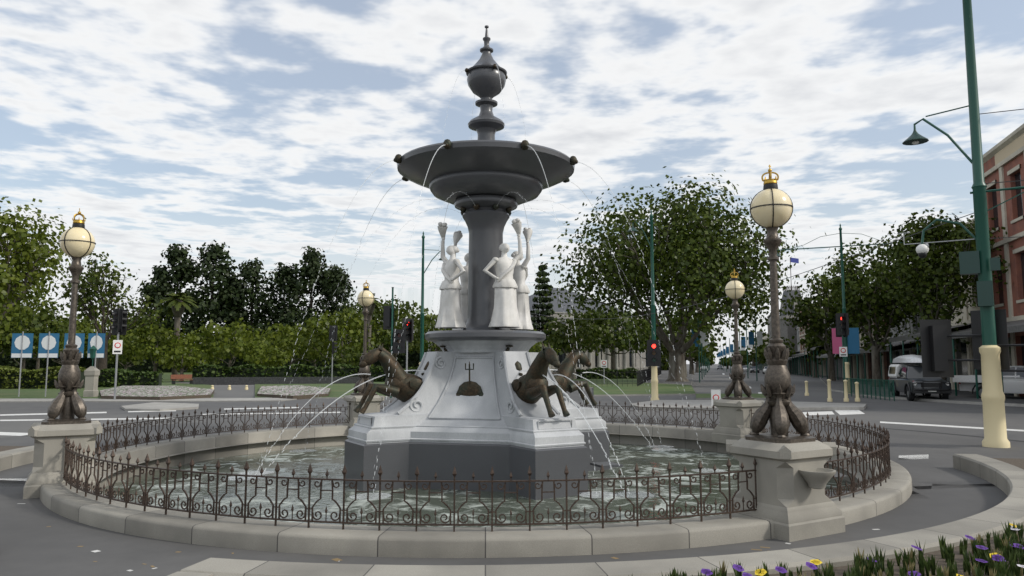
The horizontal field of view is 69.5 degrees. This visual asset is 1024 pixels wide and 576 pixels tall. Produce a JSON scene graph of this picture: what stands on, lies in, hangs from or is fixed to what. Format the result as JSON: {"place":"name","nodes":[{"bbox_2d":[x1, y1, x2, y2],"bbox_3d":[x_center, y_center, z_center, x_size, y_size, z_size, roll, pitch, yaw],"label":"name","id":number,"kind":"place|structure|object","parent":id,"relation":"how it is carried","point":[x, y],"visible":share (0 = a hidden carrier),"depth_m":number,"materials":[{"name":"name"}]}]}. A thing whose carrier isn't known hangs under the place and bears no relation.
{"place":"outdoors","nodes":[
{"label":"outdoors","id":0,"kind":"place"},
{"bbox_2d":[0,382,212,398],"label":"park lawn","id":1,"kind":"structure","parent":0,"point":[27,393],"depth_m":49.01,"materials":[{"name":"green plant"}]},
{"bbox_2d":[0,292,77,368],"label":"park tree","id":2,"kind":"object","parent":1,"relation":"on","point":[40,319],"visible":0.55,"depth_m":67.24,"materials":[{"name":"green plant"}]},
{"bbox_2d":[0,365,85,388],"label":"park hedge","id":3,"kind":"object","parent":1,"relation":"on","point":[30,379],"visible":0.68,"depth_m":56.49,"materials":[{"name":"green plant"}]},
{"bbox_2d":[0,197,91,371],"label":"park tree","id":4,"kind":"object","parent":1,"relation":"on","point":[29,257],"visible":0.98,"depth_m":46.44,"materials":[{"name":"green plant"}]},
{"bbox_2d":[54,251,172,369],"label":"tree","id":5,"kind":"object","parent":1,"relation":"on","point":[91,284],"visible":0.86,"depth_m":80.05,"materials":[{"name":"green plant"}]},
{"bbox_2d":[98,368,163,386],"bbox_3d":[-31.835,7.503,61.291,5.034,1.795,2.430,2,-6,-16],"label":"park hedge","id":6,"kind":"object","parent":1,"relation":"on","point":[126,377],"visible":0.94,"depth_m":60.54,"materials":[{"name":"green plant"}]},
{"bbox_2d":[100,386,213,399],"bbox_3d":[-23.820,6.964,49.625,6.838,0.240,23.551,3,-7,-29],"label":"flower bed","id":7,"kind":"object","parent":1,"relation":"on","point":[153,392],"visible":0.81,"depth_m":44.90,"materials":[{"name":"white plant"}]},
{"bbox_2d":[170,374,192,383],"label":"park bench","id":8,"kind":"object","parent":1,"relation":"on","point":[187,376],"visible":0.77,"depth_m":69.20,"materials":[{"name":"brown wood"}]},
{"bbox_2d":[121,402,198,410],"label":"road island","id":9,"kind":"structure","parent":0,"point":[157,406],"depth_m":32.50,"materials":[{"name":"concrete"}]},
{"bbox_2d":[162,372,191,381],"bbox_3d":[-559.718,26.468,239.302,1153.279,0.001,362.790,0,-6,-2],"label":"park lawn","id":10,"kind":"structure","parent":0,"point":[166,376],"depth_m":103.48,"materials":[{"name":"green plant"}]},
{"bbox_2d":[32,319,101,364],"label":"park tree","id":11,"kind":"object","parent":10,"relation":"on","point":[80,329],"visible":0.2,"depth_m":104.00,"materials":[{"name":"green plant"}]},
{"bbox_2d":[56,306,144,367],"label":"park tree","id":12,"kind":"object","parent":10,"relation":"on","point":[110,340],"visible":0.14,"depth_m":156.79,"materials":[{"name":"green plant"}]},
{"bbox_2d":[107,337,145,369],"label":"park tree","id":13,"kind":"object","parent":10,"relation":"on","point":[112,360],"visible":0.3,"depth_m":112.32,"materials":[{"name":"green plant"}]},
{"bbox_2d":[108,320,199,370],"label":"park tree","id":14,"kind":"object","parent":10,"relation":"on","point":[138,352],"visible":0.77,"depth_m":89.80,"materials":[{"name":"green plant"}]},
{"bbox_2d":[133,265,183,343],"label":"park conifer","id":15,"kind":"object","parent":10,"relation":"on","point":[158,274],"visible":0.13,"depth_m":169.05,"materials":[{"name":"green plant"}]},
{"bbox_2d":[129,243,217,347],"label":"tree","id":16,"kind":"object","parent":10,"relation":"on","point":[175,255],"visible":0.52,"depth_m":167.93,"materials":[{"name":"green plant"}]},
{"bbox_2d":[158,292,197,379],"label":"park palm","id":17,"kind":"object","parent":10,"relation":"on","point":[177,304],"visible":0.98,"depth_m":90.97,"materials":[{"name":"green plant"}]},
{"bbox_2d":[158,344,208,381],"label":"park tree","id":18,"kind":"object","parent":10,"relation":"on","point":[170,359],"visible":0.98,"depth_m":79.78,"materials":[{"name":"green plant"}]},
{"bbox_2d":[163,240,250,343],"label":"park conifer","id":19,"kind":"object","parent":10,"relation":"on","point":[214,254],"visible":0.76,"depth_m":167.58,"materials":[{"name":"green plant"}]},
{"bbox_2d":[0,343,419,372],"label":"park hedge","id":20,"kind":"object","parent":10,"relation":"on","point":[148,365],"visible":0.06,"depth_m":161.47,"materials":[{"name":"green plant"}]},
{"bbox_2d":[207,273,250,341],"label":"park conifer","id":21,"kind":"object","parent":10,"relation":"on","point":[224,315],"visible":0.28,"depth_m":168.35,"materials":[{"name":"green plant"}]},
{"bbox_2d":[185,317,276,366],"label":"park tree","id":22,"kind":"object","parent":10,"relation":"on","point":[230,349],"visible":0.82,"depth_m":102.80,"materials":[{"name":"green plant"}]},
{"bbox_2d":[219,257,287,346],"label":"park conifer","id":23,"kind":"object","parent":10,"relation":"on","point":[249,272],"visible":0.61,"depth_m":167.89,"materials":[{"name":"green plant"}]},
{"bbox_2d":[242,343,292,366],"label":"bush","id":24,"kind":"object","parent":10,"relation":"on","point":[274,359],"visible":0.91,"depth_m":89.89,"materials":[{"name":"green plant"}]},
{"bbox_2d":[247,262,313,341],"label":"park conifer","id":25,"kind":"object","parent":10,"relation":"on","point":[284,274],"visible":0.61,"depth_m":168.84,"materials":[{"name":"green plant"}]},
{"bbox_2d":[191,363,374,378],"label":"hedge","id":26,"kind":"object","parent":10,"relation":"on","point":[257,370],"visible":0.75,"depth_m":81.47,"materials":[{"name":"green plant"}]},
{"bbox_2d":[251,322,337,364],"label":"park tree","id":27,"kind":"object","parent":10,"relation":"on","point":[304,354],"visible":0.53,"depth_m":111.71,"materials":[{"name":"green plant"}]},
{"bbox_2d":[266,246,345,341],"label":"park conifer","id":28,"kind":"object","parent":10,"relation":"on","point":[312,272],"visible":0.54,"depth_m":168.32,"materials":[{"name":"green plant"}]},
{"bbox_2d":[283,332,344,366],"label":"park tree","id":29,"kind":"object","parent":10,"relation":"on","point":[328,354],"visible":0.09,"depth_m":133.14,"materials":[{"name":"green plant"}]},
{"bbox_2d":[309,264,362,343],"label":"park conifer","id":30,"kind":"object","parent":10,"relation":"on","point":[340,280],"visible":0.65,"depth_m":169.22,"materials":[{"name":"green plant"}]},
{"bbox_2d":[295,306,381,367],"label":"park tree","id":31,"kind":"object","parent":10,"relation":"on","point":[316,329],"visible":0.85,"depth_m":103.03,"materials":[{"name":"green plant"}]},
{"bbox_2d":[329,347,372,367],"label":"bush","id":32,"kind":"object","parent":10,"relation":"on","point":[338,359],"visible":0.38,"depth_m":90.20,"materials":[{"name":"green plant"}]},
{"bbox_2d":[332,299,408,346],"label":"park tree","id":33,"kind":"object","parent":10,"relation":"on","point":[354,308],"visible":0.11,"depth_m":157.81,"materials":[{"name":"green plant"}]},
{"bbox_2d":[360,293,383,366],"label":"park palm","id":34,"kind":"object","parent":10,"relation":"on","point":[374,305],"visible":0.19,"depth_m":104.80,"materials":[{"name":"green plant"}]},
{"bbox_2d":[359,295,440,359],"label":"park tree","id":35,"kind":"object","parent":10,"relation":"on","point":[385,337],"visible":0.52,"depth_m":111.45,"materials":[{"name":"green plant"}]},
{"bbox_2d":[411,314,451,353],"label":"park tree","id":36,"kind":"object","parent":10,"relation":"on","point":[434,345],"visible":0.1,"depth_m":122.53,"materials":[{"name":"green plant"}]},
{"bbox_2d":[255,382,387,397],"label":"park lawn","id":37,"kind":"structure","parent":0,"point":[339,390],"depth_m":56.88,"materials":[{"name":"green plant"}]},
{"bbox_2d":[257,385,330,398],"bbox_3d":[-14.737,7.044,50.401,4.790,0.240,20.887,2,-6,-18],"label":"flower bed","id":38,"kind":"object","parent":37,"relation":"on","point":[296,392],"visible":0.78,"depth_m":46.51,"materials":[{"name":"white plant"}]},
{"bbox_2d":[329,325,337,384],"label":"traffic light","id":39,"kind":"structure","parent":37,"relation":"on","point":[333,329],"depth_m":65.25,"materials":[{"name":"black plastic"}]},
{"bbox_2d":[402,318,413,372],"bbox_3d":[-6.431,4.319,45.684,0.564,4.860,0.742,-1,-6,12],"label":"signal","id":40,"kind":"object","parent":37,"relation":"on","point":[408,324],"visible":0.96,"depth_m":45.72,"materials":[{"name":"black plastic"}]},
{"bbox_2d":[0,364,1023,440],"bbox_3d":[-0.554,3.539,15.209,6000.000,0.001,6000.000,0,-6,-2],"label":"ground","id":41,"kind":"structure","parent":0,"point":[877,410],"depth_m":31.83,"materials":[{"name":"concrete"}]},
{"bbox_2d":[11,332,104,396],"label":"park banners","id":42,"kind":"object","parent":41,"relation":"on","point":[22,346],"visible":0.69,"depth_m":42.94,"materials":[{"name":"blue fabric"}]},
{"bbox_2d":[23,208,102,498],"bbox_3d":[-6.964,0.958,11.655,0.980,4.510,0.980,3,-7,-30],"label":"lamp post","id":43,"kind":"object","parent":41,"relation":"on","point":[67,404],"visible":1,"depth_m":11.39,"materials":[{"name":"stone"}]},
{"bbox_2d":[0,418,174,420],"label":"marking line","id":44,"kind":"object","parent":41,"relation":"on","point":[91,419],"visible":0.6,"depth_m":26.08,"materials":[{"name":"paint"}]},
{"bbox_2d":[83,346,99,396],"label":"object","id":45,"kind":"structure","parent":41,"relation":"on","point":[91,374],"depth_m":42.51,"materials":[{"name":"stone"}]},
{"bbox_2d":[0,398,296,401],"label":"park footpath","id":46,"kind":"structure","parent":41,"relation":"on","point":[178,400],"depth_m":38.59,"materials":[{"name":"concrete"}]},
{"bbox_2d":[110,306,127,399],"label":"traffic light","id":47,"kind":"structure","parent":46,"relation":"on","point":[118,327],"depth_m":39.83,"materials":[{"name":"black plastic"}]},
{"bbox_2d":[193,377,373,384],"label":"park wall","id":48,"kind":"structure","parent":41,"relation":"on","point":[262,380],"depth_m":69.42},
{"bbox_2d":[342,280,383,427],"bbox_3d":[-4.352,1.998,21.809,0.980,4.510,0.980,3,-7,-30],"label":"street lamp","id":49,"kind":"object","parent":41,"relation":"on","point":[365,298],"visible":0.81,"depth_m":21.63,"materials":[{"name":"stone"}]},
{"bbox_2d":[370,366,417,381],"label":"park hedge","id":50,"kind":"object","parent":41,"relation":"on","point":[378,374],"visible":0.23,"depth_m":78.59,"materials":[{"name":"green plant"}]},
{"bbox_2d":[383,287,405,397],"bbox_3d":[-6.854,3.214,43.098,1.430,6.532,0.698,-4,-7,32],"label":"signal","id":51,"kind":"object","parent":41,"relation":"on","point":[398,336],"visible":0.99,"depth_m":42.90,"materials":[{"name":"black plastic"}]},
{"bbox_2d":[419,231,447,364],"bbox_3d":[-4.989,1.583,46.682,1.833,10.507,0.640,0,-6,-2],"label":"tram pole","id":52,"kind":"object","parent":41,"relation":"on","point":[422,319],"visible":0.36,"depth_m":46.74,"materials":[{"name":"green metal"}]},
{"bbox_2d":[0,415,1023,575],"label":"roundabout apron","id":53,"kind":"object","parent":41,"relation":"on","point":[32,543],"visible":0.3,"depth_m":8.84,"materials":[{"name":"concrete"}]},
{"bbox_2d":[40,423,911,557],"bbox_3d":[-0.554,3.887,15.173,15.500,1.100,15.500,0,-6,-2],"label":"pool rim","id":54,"kind":"object","parent":53,"relation":"on","point":[893,492],"visible":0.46,"depth_m":8.25,"materials":[{"name":"grey stone"}]},
{"bbox_2d":[63,400,890,531],"bbox_3d":[-0.554,2.999,15.264,14.949,0.685,14.949,0,-6,-2],"label":"pool fence","id":55,"kind":"object","parent":54,"relation":"on","point":[882,451],"visible":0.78,"depth_m":8.57,"materials":[{"name":"brown metal"}]},
{"bbox_2d":[100,443,858,526],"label":"pool water","id":56,"kind":"structure","parent":54,"relation":"in","point":[330,459],"depth_m":13.23,"materials":[{"name":"grey liquid"}]},
{"bbox_2d":[344,25,622,499],"bbox_3d":[-0.584,-0.657,15.637,9.100,10.235,8.992,0,-6,-2],"label":"fountain","id":57,"kind":"object","parent":56,"relation":"in","point":[480,393],"visible":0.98,"depth_m":14.33,"materials":[{"name":"stone"}]},
{"bbox_2d":[912,480,995,489],"bbox_3d":[7.207,3.212,12.056,1.855,0.001,0.627,1,-6,-11],"label":"marking patch","id":58,"kind":"object","parent":53,"relation":"on","point":[953,483],"visible":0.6,"depth_m":12.16,"materials":[{"name":"paint"}]},
{"bbox_2d":[0,446,1023,575],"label":"bed kerbs","id":59,"kind":"structure","parent":41,"relation":"on","point":[1007,479],"depth_m":6.44,"materials":[{"name":"concrete"}]},
{"bbox_2d":[211,379,859,401],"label":"bollards","id":60,"kind":"object","parent":41,"relation":"on","point":[846,398],"visible":0.87,"depth_m":38.46,"materials":[{"name":"beige"}]},
{"bbox_2d":[529,288,656,372],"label":"law courts","id":61,"kind":"object","parent":41,"relation":"on","point":[640,362],"visible":0.21,"depth_m":163.34,"materials":[{"name":"grey stone"}]},
{"bbox_2d":[565,335,634,370],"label":"building","id":62,"kind":"structure","parent":41,"relation":"on","point":[608,360],"depth_m":158.72,"materials":[{"name":"grey stone"}]},
{"bbox_2d":[627,210,658,400],"bbox_3d":[7.030,0.921,39.686,1.490,10.398,0.832,0,-6,-2],"label":"street light pole","id":63,"kind":"object","parent":41,"relation":"on","point":[654,385],"visible":0.96,"depth_m":39.42,"materials":[{"name":"green metal"}]},
{"bbox_2d":[647,340,660,365],"bbox_3d":[7.515,3.437,39.010,0.706,1.380,0.492,0,-6,-2],"label":"traffic light","id":64,"kind":"object","parent":63,"relation":"attached to","point":[653,352],"visible":1,"depth_m":39.03,"materials":[{"name":"black metal"}]},
{"bbox_2d":[594,383,695,395],"bbox_3d":[10.796,7.983,58.977,8.493,0.120,29.953,-1,-6,6],"label":"lawn wedge","id":65,"kind":"object","parent":41,"relation":"on","point":[643,389],"visible":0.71,"depth_m":53.54,"materials":[{"name":"green plant"}]},
{"bbox_2d":[645,370,692,384],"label":"footpath","id":66,"kind":"structure","parent":41,"relation":"on","point":[662,377],"depth_m":86.74,"materials":[{"name":"concrete"}]},
{"bbox_2d":[534,166,825,381],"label":"plane tree","id":67,"kind":"object","parent":41,"relation":"on","point":[682,255],"visible":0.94,"depth_m":74.67,"materials":[{"name":"green plant"}]},
{"bbox_2d":[646,312,726,376],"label":"avenue tree","id":68,"kind":"object","parent":41,"relation":"on","point":[664,351],"visible":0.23,"depth_m":103.44,"materials":[{"name":"green plant"}]},
{"bbox_2d":[675,331,720,374],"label":"avenue tree","id":69,"kind":"object","parent":41,"relation":"on","point":[691,364],"visible":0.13,"depth_m":131.75,"materials":[{"name":"green plant"}]},
{"bbox_2d":[691,311,762,382],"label":"mall banners","id":70,"kind":"object","parent":41,"relation":"on","point":[724,352],"visible":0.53,"depth_m":93.10,"materials":[{"name":"teal"}]},
{"bbox_2d":[696,394,765,399],"bbox_3d":[13.099,6.381,43.340,4.443,0.120,7.062,-1,-6,14],"label":"lawn strip","id":71,"kind":"object","parent":41,"relation":"on","point":[708,396],"visible":0.44,"depth_m":42.15,"materials":[{"name":"green plant"}]},
{"bbox_2d":[711,269,763,443],"bbox_3d":[5.855,1.732,19.212,0.980,4.510,0.980,3,-7,-30],"label":"lamp post","id":72,"kind":"object","parent":41,"relation":"on","point":[735,417],"visible":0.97,"depth_m":18.97,"materials":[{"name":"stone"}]},
{"bbox_2d":[630,400,866,410],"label":"median island","id":73,"kind":"structure","parent":41,"relation":"on","point":[801,406],"depth_m":32.57,"materials":[{"name":"concrete"}]},
{"bbox_2d":[739,346,766,372],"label":"avenue tree","id":74,"kind":"object","parent":41,"relation":"on","point":[743,354],"visible":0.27,"depth_m":163.48,"materials":[{"name":"green plant"}]},
{"bbox_2d":[742,334,795,362],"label":"avenue tree","id":75,"kind":"object","parent":41,"relation":"on","point":[760,348],"visible":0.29,"depth_m":131.06,"materials":[{"name":"green plant"}]},
{"bbox_2d":[532,109,1023,376],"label":"tram pole fittings","id":76,"kind":"object","parent":41,"relation":"on","point":[936,336],"visible":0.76,"depth_m":18.23,"materials":[{"name":"black metal"}]},
{"bbox_2d":[722,165,844,541],"bbox_3d":[3.300,0.682,8.963,0.980,4.510,1.200,3,-7,-30],"label":"lamp post","id":77,"kind":"object","parent":41,"relation":"on","point":[794,476],"visible":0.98,"depth_m":8.69,"materials":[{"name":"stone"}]},
{"bbox_2d":[779,257,803,372],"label":"hotel tower","id":78,"kind":"structure","parent":41,"relation":"on","point":[788,332],"depth_m":149.45,"materials":[{"name":"stone"}]},
{"bbox_2d":[788,305,810,374],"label":"shop","id":79,"kind":"structure","parent":41,"relation":"on","point":[801,336],"depth_m":137.51,"materials":[{"name":"grey brick"}]},
{"bbox_2d":[792,319,826,375],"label":"shop","id":80,"kind":"structure","parent":41,"relation":"on","point":[819,366],"depth_m":117.77,"materials":[{"name":"grey glass"}]},
{"bbox_2d":[793,328,830,377],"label":"tree","id":81,"kind":"object","parent":41,"relation":"on","point":[807,340],"visible":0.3,"depth_m":104.25,"materials":[{"name":"green plant"}]},
{"bbox_2d":[804,294,842,377],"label":"shop","id":82,"kind":"structure","parent":41,"relation":"on","point":[840,373],"depth_m":102.51,"materials":[{"name":"grey glass"}]},
{"bbox_2d":[780,270,874,380],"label":"tree","id":83,"kind":"object","parent":41,"relation":"on","point":[827,313],"visible":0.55,"depth_m":79.85,"materials":[{"name":"green plant"}]},
{"bbox_2d":[777,224,900,393],"bbox_3d":[22.176,1.354,49.270,8.945,11.490,0.666,-3,-6,24],"label":"tram pole","id":84,"kind":"object","parent":41,"relation":"on","point":[851,344],"visible":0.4,"depth_m":49.18,"materials":[{"name":"green metal"}]},
{"bbox_2d":[817,325,866,379],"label":"shop","id":85,"kind":"structure","parent":41,"relation":"on","point":[853,361],"depth_m":89.00,"materials":[{"name":"grey glass"}]},
{"bbox_2d":[835,313,848,379],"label":"traffic light","id":86,"kind":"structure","parent":41,"relation":"on","point":[842,324],"depth_m":45.75,"materials":[{"name":"black plastic"}]},
{"bbox_2d":[836,287,889,381],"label":"shop","id":87,"kind":"structure","parent":41,"relation":"on","point":[885,362],"depth_m":74.50,"materials":[{"name":"grey brick"}]},
{"bbox_2d":[843,378,894,400],"bbox_3d":[20.341,5.760,42.283,0.046,1.100,6.556,0,-6,2],"label":"footpath railing","id":88,"kind":"object","parent":41,"relation":"on","point":[888,388],"visible":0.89,"depth_m":41.66,"materials":[{"name":"teal metal"}]},
{"bbox_2d":[821,235,925,386],"bbox_3d":[29.549,2.066,59.817,9.511,12.423,9.988,0,-6,-2],"label":"tree","id":89,"kind":"object","parent":41,"relation":"on","point":[863,295],"visible":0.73,"depth_m":59.19,"materials":[{"name":"green plant"}]},
{"bbox_2d":[857,264,929,382],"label":"shop","id":90,"kind":"structure","parent":41,"relation":"on","point":[908,348],"depth_m":63.99,"materials":[{"name":"grey glass"}]},
{"bbox_2d":[888,355,951,400],"bbox_3d":[22.416,4.910,40.784,2.200,2.474,5.444,-2,-6,15],"label":"pickup truck","id":91,"kind":"object","parent":41,"relation":"on","point":[905,373],"visible":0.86,"depth_m":39.83,"materials":[{"name":"grey paint"}]},
{"bbox_2d":[819,375,1023,406],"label":"footpath","id":92,"kind":"structure","parent":41,"relation":"on","point":[965,397],"depth_m":41.47,"materials":[{"name":"concrete"}]},
{"bbox_2d":[853,208,1012,380],"bbox_3d":[26.362,0.895,45.335,8.394,11.801,8.817,0,-6,-2],"label":"tree","id":93,"kind":"object","parent":41,"relation":"on","point":[918,284],"visible":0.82,"depth_m":44.91,"materials":[{"name":"green plant"}]},
{"bbox_2d":[889,218,981,391],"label":"shop","id":94,"kind":"structure","parent":41,"relation":"on","point":[965,367],"depth_m":50.75,"materials":[{"name":"grey glass"}]},
{"bbox_2d":[880,421,1023,430],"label":"marking line","id":95,"kind":"object","parent":41,"relation":"on","point":[944,425],"visible":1,"depth_m":23.55,"materials":[{"name":"paint"}]},
{"bbox_2d":[902,0,1009,447],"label":"tram pole","id":96,"kind":"object","parent":41,"relation":"on","point":[994,416],"visible":0.97,"depth_m":17.92,"materials":[{"name":"green metal"}]},
{"bbox_2d":[951,124,1023,398],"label":"shop","id":97,"kind":"structure","parent":41,"relation":"on","point":[1003,160],"depth_m":41.94,"materials":[{"name":"red brick"}]},
{"bbox_2d":[952,366,1023,397],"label":"parked car","id":98,"kind":"object","parent":41,"relation":"on","point":[1013,382],"visible":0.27,"depth_m":38.86,"materials":[{"name":"white paint"}]},
{"bbox_2d":[0,446,1023,575],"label":"bed soil","id":99,"kind":"structure","parent":0,"point":[959,558],"depth_m":6.67,"materials":[{"name":"brown soil"}]},
{"bbox_2d":[631,519,1023,575],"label":"flower bed","id":100,"kind":"object","parent":99,"relation":"on","point":[1010,548],"visible":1,"depth_m":6.17,"materials":[{"name":"green plant"}]},
{"bbox_2d":[0,0,1023,363],"label":"sky","id":101,"kind":"structure","parent":0,"point":[268,130],"materials":[{"name":"white"}]},
{"bbox_2d":[573,374,638,387],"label":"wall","id":102,"kind":"structure","parent":0,"point":[591,382],"depth_m":78.29,"materials":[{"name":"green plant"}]},
{"bbox_2d":[530,264,562,354],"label":"norfolk pine","id":103,"kind":"object","parent":102,"relation":"on","point":[543,286],"visible":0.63,"depth_m":150.47,"materials":[{"name":"green plant"}]},
{"bbox_2d":[544,309,606,378],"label":"court tree","id":104,"kind":"object","parent":102,"relation":"on","point":[567,343],"visible":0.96,"depth_m":90.08,"materials":[{"name":"green plant"}]},
{"bbox_2d":[553,367,637,378],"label":"court hedge","id":105,"kind":"object","parent":102,"relation":"on","point":[609,374],"visible":0.73,"depth_m":91.97,"materials":[{"name":"green plant"}]},
{"bbox_2d":[554,366,660,386],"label":"hedge","id":106,"kind":"object","parent":102,"relation":"on","point":[643,376],"visible":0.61,"depth_m":69.11,"materials":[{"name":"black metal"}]},
{"bbox_2d":[577,303,648,369],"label":"court tree","id":107,"kind":"object","parent":102,"relation":"on","point":[620,343],"visible":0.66,"depth_m":103.06,"materials":[{"name":"green plant"}]},
{"bbox_2d":[616,311,688,368],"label":"court tree","id":108,"kind":"object","parent":102,"relation":"on","point":[644,334],"visible":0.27,"depth_m":121.51,"materials":[{"name":"green plant"}]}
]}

